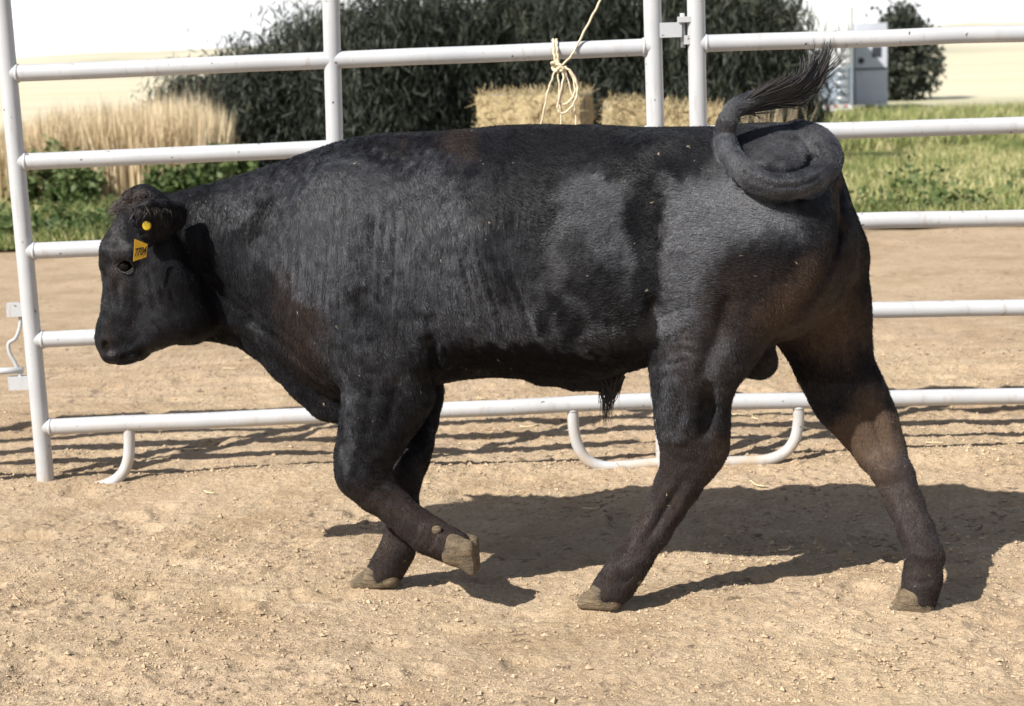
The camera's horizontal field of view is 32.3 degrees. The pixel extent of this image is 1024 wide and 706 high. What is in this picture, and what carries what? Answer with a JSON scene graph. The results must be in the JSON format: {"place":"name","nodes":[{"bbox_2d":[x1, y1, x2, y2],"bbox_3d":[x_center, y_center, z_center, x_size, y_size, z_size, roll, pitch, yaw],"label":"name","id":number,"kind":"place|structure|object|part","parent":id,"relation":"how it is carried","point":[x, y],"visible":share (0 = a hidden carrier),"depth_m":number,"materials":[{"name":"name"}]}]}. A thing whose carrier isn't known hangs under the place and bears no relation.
{"place":"outdoors","nodes":[
{"label":"outdoors","id":0,"kind":"place"},
{"bbox_2d":[0,226,1023,705],"bbox_3d":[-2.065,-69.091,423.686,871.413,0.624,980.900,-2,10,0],"label":"ground","id":1,"kind":"structure","parent":0,"point":[924,264],"depth_m":5.71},
{"bbox_2d":[0,302,28,389],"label":"corral panel","id":2,"kind":"object","parent":1,"relation":"on","point":[19,381],"visible":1,"depth_m":6.63,"materials":[{"name":"grey paint"}]},
{"bbox_2d":[0,0,685,483],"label":"corral panel","id":3,"kind":"object","parent":1,"relation":"on","point":[332,60],"visible":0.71,"depth_m":6.48,"materials":[{"name":"grey paint"}]},
{"bbox_2d":[540,0,600,124],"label":"baling twine","id":4,"kind":"object","parent":3,"relation":"attached to","point":[557,67],"visible":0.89,"depth_m":6.41,"materials":[{"name":"beige fabric"}]},
{"bbox_2d":[0,335,1023,705],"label":"dirt clods","id":5,"kind":"object","parent":1,"relation":"on","point":[588,667],"visible":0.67,"depth_m":5.28,"materials":[{"name":"beige soil"}]},
{"bbox_2d":[0,153,1023,243],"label":"weeds","id":6,"kind":"object","parent":1,"relation":"on","point":[54,219],"visible":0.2,"depth_m":16.39,"materials":[{"name":"green plant"}]},
{"bbox_2d":[94,38,945,612],"bbox_3d":[-0.029,-0.076,5.089,2.482,1.581,0.732,0,10,11],"label":"bull","id":7,"kind":"object","parent":1,"relation":"on","point":[372,294],"visible":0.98,"depth_m":4.83,"materials":[{"name":"black fur"}]},
{"bbox_2d":[721,79,835,122],"bbox_3d":[2.074,-1.569,14.390,1.205,1.332,0.976,-2,10,0],"label":"dry weed","id":8,"kind":"object","parent":1,"relation":"on","point":[744,120],"visible":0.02,"depth_m":14.41,"materials":[{"name":"plant"}]},
{"bbox_2d":[677,0,1023,464],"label":"corral panel","id":9,"kind":"object","parent":1,"relation":"on","point":[699,41],"visible":0.66,"depth_m":6.46,"materials":[{"name":"grey paint"}]},
{"bbox_2d":[0,100,1023,249],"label":"grass","id":10,"kind":"structure","parent":0,"point":[857,168],"depth_m":21.95,"materials":[{"name":"green plant"}]},
{"bbox_2d":[0,52,1023,248],"bbox_3d":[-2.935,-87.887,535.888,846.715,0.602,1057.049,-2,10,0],"label":"grass field","id":11,"kind":"structure","parent":0,"point":[981,78],"depth_m":116.99,"materials":[{"name":"plant"}]},
{"bbox_2d":[1,134,107,201],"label":"shrub","id":12,"kind":"object","parent":11,"relation":"on","point":[42,178],"visible":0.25,"depth_m":20.04,"materials":[{"name":"green plant"}]},
{"bbox_2d":[43,167,108,208],"bbox_3d":[-4.798,-1.813,19.387,0.691,0.660,0.784,-2,10,0],"label":"shrub","id":13,"kind":"object","parent":11,"relation":"on","point":[81,178],"visible":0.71,"depth_m":19.23,"materials":[{"name":"green plant"}]},
{"bbox_2d":[0,82,239,203],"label":"dry reeds","id":14,"kind":"object","parent":11,"relation":"on","point":[171,124],"visible":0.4,"depth_m":20.61,"materials":[{"name":"beige plant"}]},
{"bbox_2d":[140,164,210,192],"bbox_3d":[-3.771,-1.902,19.835,0.804,0.629,0.784,-2,10,0],"label":"shrub","id":15,"kind":"object","parent":11,"relation":"on","point":[172,178],"visible":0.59,"depth_m":19.71,"materials":[{"name":"green plant"}]},
{"bbox_2d":[130,27,257,111],"bbox_3d":[-3.885,-3.254,23.765,3.051,2.187,2.832,-2,10,0],"label":"evergreen tree","id":16,"kind":"object","parent":11,"relation":"on","point":[180,88],"visible":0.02,"depth_m":23.35,"materials":[{"name":"green plant"}]},
{"bbox_2d":[186,139,259,183],"bbox_3d":[-3.352,-2.085,20.500,0.905,0.782,0.763,-2,10,0],"label":"shrub","id":17,"kind":"object","parent":11,"relation":"on","point":[207,169],"visible":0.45,"depth_m":20.40,"materials":[{"name":"green plant"}]},
{"bbox_2d":[168,0,322,167],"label":"evergreen tree","id":18,"kind":"object","parent":11,"relation":"on","point":[241,92],"visible":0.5,"depth_m":22.25,"materials":[{"name":"green plant"}]},
{"bbox_2d":[237,0,390,164],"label":"evergreen tree","id":19,"kind":"object","parent":11,"relation":"on","point":[288,28],"visible":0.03,"depth_m":22.84,"materials":[{"name":"green plant"}]},
{"bbox_2d":[254,0,475,161],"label":"evergreen tree","id":20,"kind":"object","parent":11,"relation":"on","point":[377,106],"visible":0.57,"depth_m":22.14,"materials":[{"name":"green plant"}]},
{"bbox_2d":[368,0,522,130],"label":"evergreen tree","id":21,"kind":"object","parent":11,"relation":"on","point":[463,73],"visible":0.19,"depth_m":22.83,"materials":[{"name":"green plant"}]},
{"bbox_2d":[406,0,556,124],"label":"evergreen tree","id":22,"kind":"object","parent":11,"relation":"on","point":[506,36],"visible":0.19,"depth_m":23.39,"materials":[{"name":"green plant"}]},
{"bbox_2d":[479,0,585,91],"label":"evergreen tree","id":23,"kind":"object","parent":11,"relation":"on","point":[528,17],"visible":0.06,"depth_m":23.57,"materials":[{"name":"green plant"}]},
{"bbox_2d":[496,0,687,124],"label":"evergreen tree","id":24,"kind":"object","parent":11,"relation":"on","point":[597,73],"visible":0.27,"depth_m":23.29,"materials":[{"name":"green plant"}]},
{"bbox_2d":[575,0,681,108],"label":"evergreen tree","id":25,"kind":"object","parent":11,"relation":"on","point":[639,36],"visible":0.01,"depth_m":23.71,"materials":[{"name":"green plant"}]},
{"bbox_2d":[624,0,794,123],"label":"evergreen tree","id":26,"kind":"object","parent":11,"relation":"on","point":[725,67],"visible":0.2,"depth_m":23.42,"materials":[{"name":"green plant"}]},
{"bbox_2d":[671,0,861,153],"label":"evergreen tree","id":27,"kind":"object","parent":11,"relation":"on","point":[788,21],"visible":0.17,"depth_m":23.93,"materials":[{"name":"green plant"}]},
{"bbox_2d":[785,7,852,110],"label":"livestock trailer","id":28,"kind":"object","parent":11,"relation":"on","point":[840,19],"visible":0.29,"depth_m":54.26,"materials":[{"name":"white paint"}]},
{"bbox_2d":[853,22,887,108],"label":"cargo trailer","id":29,"kind":"object","parent":11,"relation":"on","point":[870,84],"visible":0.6,"depth_m":56.84,"materials":[{"name":"grey paint"}]},
{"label":"round window","id":30,"kind":"part","parent":29,"relation":"part of","materials":[{"name":"glass"}]},
{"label":"ramp door","id":31,"kind":"part","parent":29,"relation":"part of","materials":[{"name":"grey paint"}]},
{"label":"window","id":32,"kind":"part","parent":29,"relation":"part of","materials":[{"name":"glass"}]},
{"bbox_2d":[864,0,952,100],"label":"broadleaf tree","id":33,"kind":"object","parent":11,"relation":"on","point":[909,73],"visible":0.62,"depth_m":66.44,"materials":[{"name":"green plant"}]},
{"bbox_2d":[11,0,1023,57],"label":"sky","id":34,"kind":"structure","parent":0,"point":[41,27],"materials":[{"name":"white"}]},
{"bbox_2d":[16,22,1023,82],"bbox_3d":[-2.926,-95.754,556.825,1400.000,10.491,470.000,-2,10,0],"label":"hills","id":35,"kind":"structure","parent":0,"point":[967,48],"depth_m":478.22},
{"bbox_3d":[0.203,-0.872,13.150,1.090,0.665,0.639,0,10,13],"label":"hay bale","id":36,"kind":"object","parent":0,"visible":0},
{"bbox_3d":[0.163,-1.339,13.079,1.065,0.649,0.634,0,10,10],"label":"hay bale","id":37,"kind":"object","parent":36,"relation":"on","visible":0},
{"bbox_2d":[465,81,599,127],"bbox_3d":[0.168,-1.744,12.992,0.949,0.515,0.628,1,10,14],"label":"hay bale","id":38,"kind":"object","parent":37,"relation":"on","point":[509,107],"visible":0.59,"depth_m":12.79,"materials":[{"name":"plant"}]},
{"bbox_3d":[1.172,-0.968,13.826,1.095,0.500,0.653,-2,10,-2],"label":"hay bale","id":39,"kind":"object","parent":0,"visible":0},
{"bbox_3d":[1.126,-1.332,13.774,1.081,0.526,0.640,-3,10,-6],"label":"hay bale","id":40,"kind":"object","parent":39,"relation":"on","visible":0},
{"bbox_2d":[595,89,723,126],"bbox_3d":[1.155,-1.745,13.639,1.030,0.533,0.609,3,9,-5],"label":"hay bale","id":41,"kind":"object","parent":40,"relation":"on","point":[624,111],"visible":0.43,"depth_m":13.42,"materials":[{"name":"plant"}]}
]}

